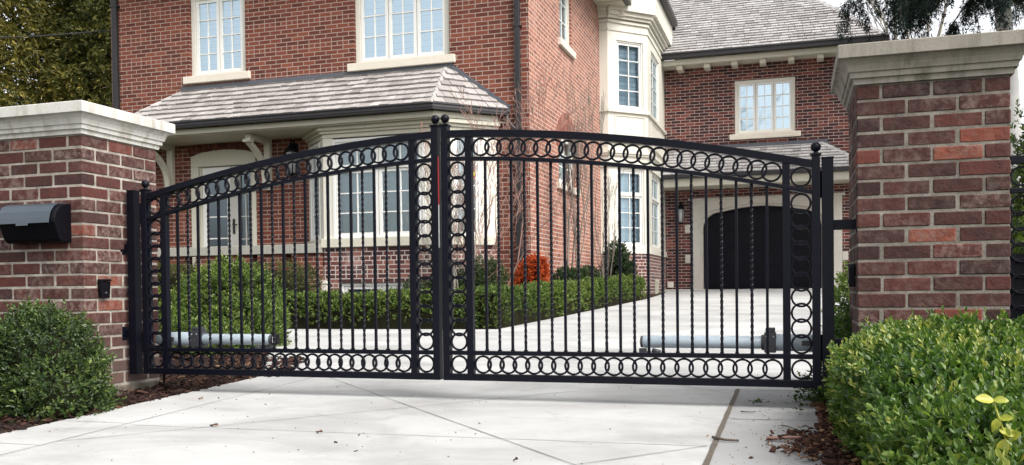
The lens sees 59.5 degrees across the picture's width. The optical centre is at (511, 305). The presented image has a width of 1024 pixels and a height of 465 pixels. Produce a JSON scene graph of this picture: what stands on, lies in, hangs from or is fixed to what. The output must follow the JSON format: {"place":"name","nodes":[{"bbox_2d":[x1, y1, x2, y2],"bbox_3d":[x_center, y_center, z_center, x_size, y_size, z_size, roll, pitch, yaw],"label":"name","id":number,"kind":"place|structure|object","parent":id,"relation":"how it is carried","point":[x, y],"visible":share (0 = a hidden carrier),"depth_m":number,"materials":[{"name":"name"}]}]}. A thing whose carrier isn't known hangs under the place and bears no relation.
{"place":"outdoors","nodes":[
{"label":"outdoors","id":0,"kind":"place"},
{"bbox_2d":[0,288,846,464],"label":"driveway","id":1,"kind":"structure","parent":0,"point":[544,423],"depth_m":4.22,"materials":[{"name":"concrete"}]},
{"bbox_2d":[49,368,813,463],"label":"grit","id":2,"kind":"object","parent":1,"relation":"on","point":[406,408],"visible":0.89,"depth_m":3.86,"materials":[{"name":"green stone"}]},
{"bbox_2d":[3,0,1023,140],"label":"sky","id":3,"kind":"structure","parent":0,"point":[987,26],"materials":[{"name":"white"}]},
{"bbox_2d":[709,389,823,464],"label":"driveway border","id":4,"kind":"object","parent":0,"point":[777,413],"visible":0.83,"depth_m":3.68,"materials":[{"name":"grey concrete"}]},
{"bbox_2d":[712,436,738,441],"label":"twig","id":5,"kind":"object","parent":4,"relation":"on","point":[719,438],"visible":1,"depth_m":3.40,"materials":[{"name":"wood"}]},
{"bbox_2d":[748,398,769,402],"bbox_3d":[1.161,0.450,4.222,0.103,0.023,0.078,0,1,17],"label":"leaf clipping","id":6,"kind":"object","parent":4,"relation":"on","point":[757,401],"visible":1,"depth_m":4.23},
{"bbox_2d":[715,394,813,464],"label":"grit","id":7,"kind":"object","parent":4,"relation":"on","point":[765,424],"visible":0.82,"depth_m":3.64,"materials":[{"name":"brown plant"}]},
{"bbox_2d":[766,436,819,439],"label":"twig","id":8,"kind":"object","parent":4,"relation":"on","point":[786,437],"visible":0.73,"depth_m":3.39,"materials":[{"name":"brown wood"}]},
{"bbox_2d":[766,422,843,464],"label":"red bark mulch","id":9,"kind":"object","parent":4,"relation":"on","point":[811,442],"visible":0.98,"depth_m":3.23,"materials":[{"name":"brown wood"}]},
{"bbox_2d":[853,0,948,40],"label":"bare tree","id":10,"kind":"object","parent":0,"point":[938,34],"visible":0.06,"depth_m":28.02,"materials":[{"name":"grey plant"}]},
{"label":"ground","id":11,"kind":"structure","parent":0,"visible":0},
{"bbox_2d":[0,0,72,106],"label":"evergreen tree","id":12,"kind":"object","parent":11,"relation":"on","point":[24,55],"visible":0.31,"depth_m":23.30,"materials":[{"name":"green plant"}]},
{"bbox_2d":[30,0,111,107],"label":"evergreen tree","id":13,"kind":"object","parent":11,"relation":"on","point":[97,16],"visible":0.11,"depth_m":23.28,"materials":[{"name":"green plant"}]},
{"bbox_2d":[39,6,111,102],"bbox_3d":[-13.144,-6.846,29.764,7.207,14.264,7.051,0,1,35],"label":"evergreen tree","id":14,"kind":"object","parent":11,"relation":"on","point":[85,58],"visible":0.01,"depth_m":27.91,"materials":[{"name":"green plant"}]},
{"bbox_2d":[0,100,174,395],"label":"gate pillar","id":15,"kind":"structure","parent":11,"relation":"on","point":[91,163],"depth_m":5.00,"materials":[{"name":"brick"}]},
{"bbox_2d":[0,203,70,243],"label":"mailbox","id":16,"kind":"object","parent":15,"relation":"attached to","point":[36,223],"visible":1,"depth_m":4.86,"materials":[{"name":"black metal"}]},
{"bbox_2d":[97,279,111,297],"bbox_3d":[-2.279,-0.094,5.013,0.033,0.103,0.081,0,1,17],"label":"photocell","id":17,"kind":"object","parent":15,"relation":"attached to","point":[104,288],"visible":1,"depth_m":4.99,"materials":[{"name":"black plastic"}]},
{"bbox_2d":[120,190,142,373],"bbox_3d":[-2.205,-0.132,5.198,0.094,1.061,0.090,0,1,17],"label":"gate post","id":18,"kind":"object","parent":15,"relation":"attached to","point":[132,333],"visible":0.98,"depth_m":5.17,"materials":[{"name":"black metal"}]},
{"bbox_2d":[156,327,279,382],"bbox_3d":[-1.741,0.311,5.170,0.894,0.370,0.164,0,1,25],"label":"gate opener","id":19,"kind":"object","parent":18,"relation":"attached to","point":[225,339],"visible":0.66,"depth_m":5.14,"materials":[{"name":"grey metal"}]},
{"bbox_2d":[139,115,442,379],"bbox_3d":[-1.254,-0.292,4.896,1.864,1.365,0.056,0,1,17],"label":"gate leaf","id":20,"kind":"object","parent":18,"relation":"attached to","point":[148,197],"visible":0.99,"depth_m":4.85,"materials":[{"name":"black metal"}]},
{"bbox_2d":[0,352,269,433],"bbox_3d":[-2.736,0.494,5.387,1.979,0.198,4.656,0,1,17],"label":"bark mulch","id":21,"kind":"object","parent":11,"relation":"on","point":[188,385],"visible":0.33,"depth_m":5.23,"materials":[{"name":"brown wood"}]},
{"bbox_2d":[0,294,126,422],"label":"boxwood bush","id":22,"kind":"object","parent":21,"relation":"on","point":[47,368],"visible":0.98,"depth_m":4.37,"materials":[{"name":"green plant"}]},
{"bbox_2d":[158,253,292,355],"bbox_3d":[-3.812,0.001,8.567,3.985,0.969,2.120,0,1,17],"label":"boxwood mass","id":23,"kind":"object","parent":21,"relation":"on","point":[268,300],"visible":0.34,"depth_m":7.99,"materials":[{"name":"green plant"}]},
{"bbox_2d":[187,355,304,376],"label":"bark mulch","id":24,"kind":"object","parent":21,"relation":"on","point":[290,360],"visible":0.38,"depth_m":6.44,"materials":[{"name":"brown wood"}]},
{"bbox_2d":[109,0,889,294],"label":"brick house","id":25,"kind":"structure","parent":11,"relation":"on","point":[223,84],"depth_m":15.28,"materials":[{"name":"red brick"}]},
{"bbox_2d":[0,30,110,37],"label":"utility cable","id":26,"kind":"object","parent":25,"relation":"attached to","point":[57,34],"visible":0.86,"depth_m":17.78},
{"bbox_2d":[202,166,230,259],"bbox_3d":[-5.000,-1.146,15.255,0.556,2.390,0.050,0,1,17],"label":"door","id":27,"kind":"structure","parent":25,"relation":"in","point":[205,171],"depth_m":15.28,"materials":[{"name":"white paint"}]},
{"bbox_2d":[183,0,250,84],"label":"window","id":28,"kind":"structure","parent":25,"relation":"in","point":[217,26],"depth_m":15.18,"materials":[{"name":"white glass"}]},
{"bbox_2d":[230,166,252,245],"bbox_3d":[-4.533,-1.148,15.071,0.437,2.390,0.120,0,1,17],"label":"door","id":29,"kind":"structure","parent":25,"relation":"in","point":[234,200],"depth_m":15.10,"materials":[{"name":"grey paint"}]},
{"bbox_2d":[309,142,320,240],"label":"column","id":30,"kind":"structure","parent":25,"relation":"in","point":[313,162],"depth_m":14.47,"materials":[{"name":"white paint"}]},
{"bbox_2d":[332,135,425,237],"bbox_3d":[-2.006,-1.785,13.667,1.545,1.544,0.174,0,1,17],"label":"window","id":31,"kind":"structure","parent":25,"relation":"in","point":[391,171],"depth_m":13.71,"materials":[{"name":"white paint"}]},
{"bbox_2d":[342,282,420,293],"bbox_3d":[-1.967,-0.128,13.720,1.379,0.440,0.140,0,1,17],"label":"window","id":32,"kind":"structure","parent":25,"relation":"in","point":[380,285],"depth_m":13.73,"materials":[{"name":"white paint"}]},
{"bbox_2d":[347,0,455,71],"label":"window","id":33,"kind":"structure","parent":25,"relation":"in","point":[389,33],"depth_m":14.17,"materials":[{"name":"white glass"}]},
{"bbox_2d":[452,138,480,235],"bbox_3d":[-0.712,-1.799,13.482,0.450,1.568,0.168,-1,1,-28],"label":"window","id":34,"kind":"structure","parent":25,"relation":"in","point":[476,186],"depth_m":13.50,"materials":[{"name":"white paint"}]},
{"bbox_2d":[558,0,575,59],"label":"window","id":35,"kind":"structure","parent":25,"relation":"in","point":[563,41],"depth_m":15.96,"materials":[{"name":"white paint"}]},
{"bbox_2d":[557,139,580,196],"bbox_3d":[0.707,-2.490,15.834,0.680,1.030,1.530,0,1,17],"label":"window","id":36,"kind":"structure","parent":25,"relation":"in","point":[560,164],"depth_m":15.96,"materials":[{"name":"white paint"}]},
{"bbox_2d":[616,40,642,109],"bbox_3d":[2.387,-4.779,18.739,0.680,1.390,0.230,-1,1,-28],"label":"window","id":37,"kind":"structure","parent":25,"relation":"in","point":[629,71],"depth_m":18.76,"materials":[{"name":"grey glass"}]},
{"bbox_2d":[617,169,643,245],"bbox_3d":[2.418,-2.035,18.784,0.680,1.580,0.236,-1,1,-28],"label":"window","id":38,"kind":"structure","parent":25,"relation":"in","point":[626,179],"depth_m":18.82,"materials":[{"name":"white paint"}]},
{"bbox_2d":[651,53,657,120],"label":"window","id":39,"kind":"structure","parent":25,"relation":"in","point":[654,65],"depth_m":20.19,"materials":[{"name":"grey glass"}]},
{"bbox_2d":[652,175,658,247],"bbox_3d":[3.082,-2.063,19.964,0.236,1.580,1.200,0,1,17],"label":"window","id":40,"kind":"structure","parent":25,"relation":"in","point":[655,182],"depth_m":20.37,"materials":[{"name":"white paint"}]},
{"bbox_2d":[704,206,821,288],"bbox_3d":[5.840,-1.356,20.975,2.851,2.270,0.072,0,1,17],"label":"garage door","id":41,"kind":"structure","parent":25,"relation":"in","point":[775,247],"depth_m":20.98,"materials":[{"name":"black paint"}]},
{"bbox_2d":[729,77,800,139],"bbox_3d":[5.895,-4.528,20.877,1.579,1.365,0.660,0,1,17],"label":"window","id":42,"kind":"structure","parent":25,"relation":"in","point":[764,108],"depth_m":20.66,"materials":[{"name":"white glass"}]},
{"bbox_2d":[497,294,660,328],"bbox_3d":[-2.745,0.072,15.562,9.430,0.359,9.960,0,1,17],"label":"planting bed","id":43,"kind":"object","parent":11,"relation":"on","point":[652,295],"visible":0.05,"depth_m":14.43,"materials":[{"name":"soil"}]},
{"bbox_2d":[157,256,324,296],"bbox_3d":[-5.008,-0.207,13.360,4.884,0.982,1.062,0,1,17],"label":"yew hedge","id":44,"kind":"object","parent":43,"relation":"on","point":[300,279],"visible":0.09,"depth_m":12.68,"materials":[{"name":"green plant"}]},
{"bbox_2d":[275,285,484,328],"bbox_3d":[-2.909,0.042,10.692,5.428,0.530,0.716,0,1,17],"label":"boxwood hedge","id":45,"kind":"object","parent":43,"relation":"on","point":[369,309],"visible":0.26,"depth_m":10.07,"materials":[{"name":"green plant"}]},
{"bbox_2d":[405,123,483,288],"bbox_3d":[-0.928,-1.120,12.175,1.148,2.617,2.596,-1,1,0],"label":"bare shrub","id":46,"kind":"object","parent":43,"relation":"on","point":[455,283],"visible":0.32,"depth_m":11.98,"materials":[{"name":"grey plant"}]},
{"bbox_2d":[396,251,509,290],"bbox_3d":[-0.831,-0.241,12.461,1.748,0.996,0.881,0,1,17],"label":"garden shrub","id":47,"kind":"object","parent":43,"relation":"on","point":[479,276],"visible":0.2,"depth_m":12.26,"materials":[{"name":"green plant"}]},
{"bbox_2d":[417,52,580,285],"bbox_3d":[-0.160,-1.450,11.864,1.926,3.269,3.125,-1,1,-24],"label":"bare shrub","id":48,"kind":"object","parent":43,"relation":"on","point":[530,152],"visible":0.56,"depth_m":11.65,"materials":[{"name":"brown plant"}]},
{"bbox_2d":[510,252,550,286],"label":"red shrub","id":49,"kind":"object","parent":43,"relation":"on","point":[531,269],"visible":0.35,"depth_m":12.34,"materials":[{"name":"orange plant"}]},
{"bbox_2d":[456,273,646,328],"bbox_3d":[0.931,-0.156,13.148,0.725,0.762,7.336,0,1,21],"label":"boxwood hedge","id":50,"kind":"object","parent":43,"relation":"on","point":[585,294],"visible":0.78,"depth_m":11.40,"materials":[{"name":"green plant"}]},
{"bbox_2d":[553,266,582,280],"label":"garden shrub","id":51,"kind":"object","parent":43,"relation":"on","point":[572,273],"visible":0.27,"depth_m":13.84,"materials":[{"name":"green plant"}]},
{"bbox_2d":[561,66,605,276],"bbox_3d":[1.117,-1.867,14.044,0.646,3.865,0.881,-1,1,-7],"label":"bare tree","id":52,"kind":"object","parent":43,"relation":"on","point":[572,203],"visible":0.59,"depth_m":14.07,"materials":[{"name":"grey plant"}]},
{"bbox_2d":[580,264,601,277],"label":"garden shrub","id":53,"kind":"object","parent":43,"relation":"on","point":[585,270],"visible":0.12,"depth_m":15.44,"materials":[{"name":"green plant"}]},
{"bbox_2d":[588,162,626,277],"bbox_3d":[1.494,-1.199,14.783,0.420,2.414,0.804,-1,1,-38],"label":"bare tree","id":54,"kind":"object","parent":43,"relation":"on","point":[601,256],"visible":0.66,"depth_m":14.76,"materials":[{"name":"grey plant"}]},
{"bbox_2d":[598,236,637,275],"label":"garden shrub","id":55,"kind":"object","parent":43,"relation":"on","point":[627,266],"visible":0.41,"depth_m":16.96,"materials":[{"name":"green plant"}]},
{"bbox_2d":[831,29,1023,336],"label":"gate pillar","id":56,"kind":"structure","parent":11,"relation":"on","point":[929,120],"depth_m":3.83,"materials":[{"name":"brick"}]},
{"bbox_2d":[821,156,856,388],"bbox_3d":[1.479,-0.145,4.040,0.156,1.046,0.090,0,1,17],"label":"gate post","id":57,"kind":"object","parent":56,"relation":"attached to","point":[830,224],"visible":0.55,"depth_m":4.03,"materials":[{"name":"black metal"}]},
{"bbox_2d":[439,114,822,387],"bbox_3d":[0.530,-0.302,4.335,1.864,1.365,0.056,0,1,17],"label":"gate leaf","id":58,"kind":"object","parent":57,"relation":"attached to","point":[469,158],"visible":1,"depth_m":4.33,"materials":[{"name":"black metal"}]},
{"bbox_2d":[639,327,811,352],"bbox_3d":[1.054,0.174,4.287,0.891,0.134,0.092,0,1,17],"label":"gate opener","id":59,"kind":"object","parent":57,"relation":"attached to","point":[775,342],"visible":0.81,"depth_m":4.27,"materials":[{"name":"grey metal"}]},
{"bbox_2d":[846,264,854,286],"bbox_3d":[1.533,-0.134,4.055,0.033,0.103,0.081,0,1,17],"label":"photocell","id":60,"kind":"object","parent":56,"relation":"attached to","point":[851,276],"visible":1,"depth_m":4.02,"materials":[{"name":"black plastic"}]},
{"bbox_2d":[833,0,1023,229],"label":"hemlock tree","id":61,"kind":"object","parent":11,"relation":"on","point":[908,13],"visible":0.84,"depth_m":16.39,"materials":[{"name":"green plant"}]},
{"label":"planting bed","id":62,"kind":"structure","parent":11,"relation":"on","visible":0},
{"bbox_2d":[785,289,851,405],"bbox_3d":[1.738,0.170,4.543,0.569,0.736,1.062,0,1,40],"label":"boxwood sprig","id":63,"kind":"object","parent":62,"relation":"on","point":[842,328],"visible":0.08,"depth_m":4.39,"materials":[{"name":"green plant"}]},
{"bbox_2d":[821,261,849,337],"bbox_3d":[3.087,-0.008,6.921,1.176,0.816,1.725,0,1,34],"label":"garden shrub","id":64,"kind":"object","parent":62,"relation":"on","point":[843,277],"visible":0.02,"depth_m":6.70,"materials":[{"name":"green plant"}]},
{"bbox_2d":[810,400,863,464],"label":"red bark mulch","id":65,"kind":"object","parent":62,"relation":"on","point":[821,413],"visible":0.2,"depth_m":3.30,"materials":[{"name":"brown wood"}]},
{"bbox_2d":[818,305,1023,464],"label":"boxwood bush","id":66,"kind":"object","parent":62,"relation":"on","point":[937,389],"visible":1,"depth_m":2.44,"materials":[{"name":"green plant"}]},
{"bbox_2d":[1010,155,1023,323],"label":"iron fence","id":67,"kind":"object","parent":62,"relation":"on","point":[1017,285],"visible":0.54,"depth_m":4.11,"materials":[{"name":"black metal"}]},
{"bbox_2d":[1010,99,1023,253],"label":"evergreen shrub","id":68,"kind":"object","parent":62,"relation":"on","point":[1018,221],"visible":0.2,"depth_m":9.14,"materials":[{"name":"green plant"}]}
]}

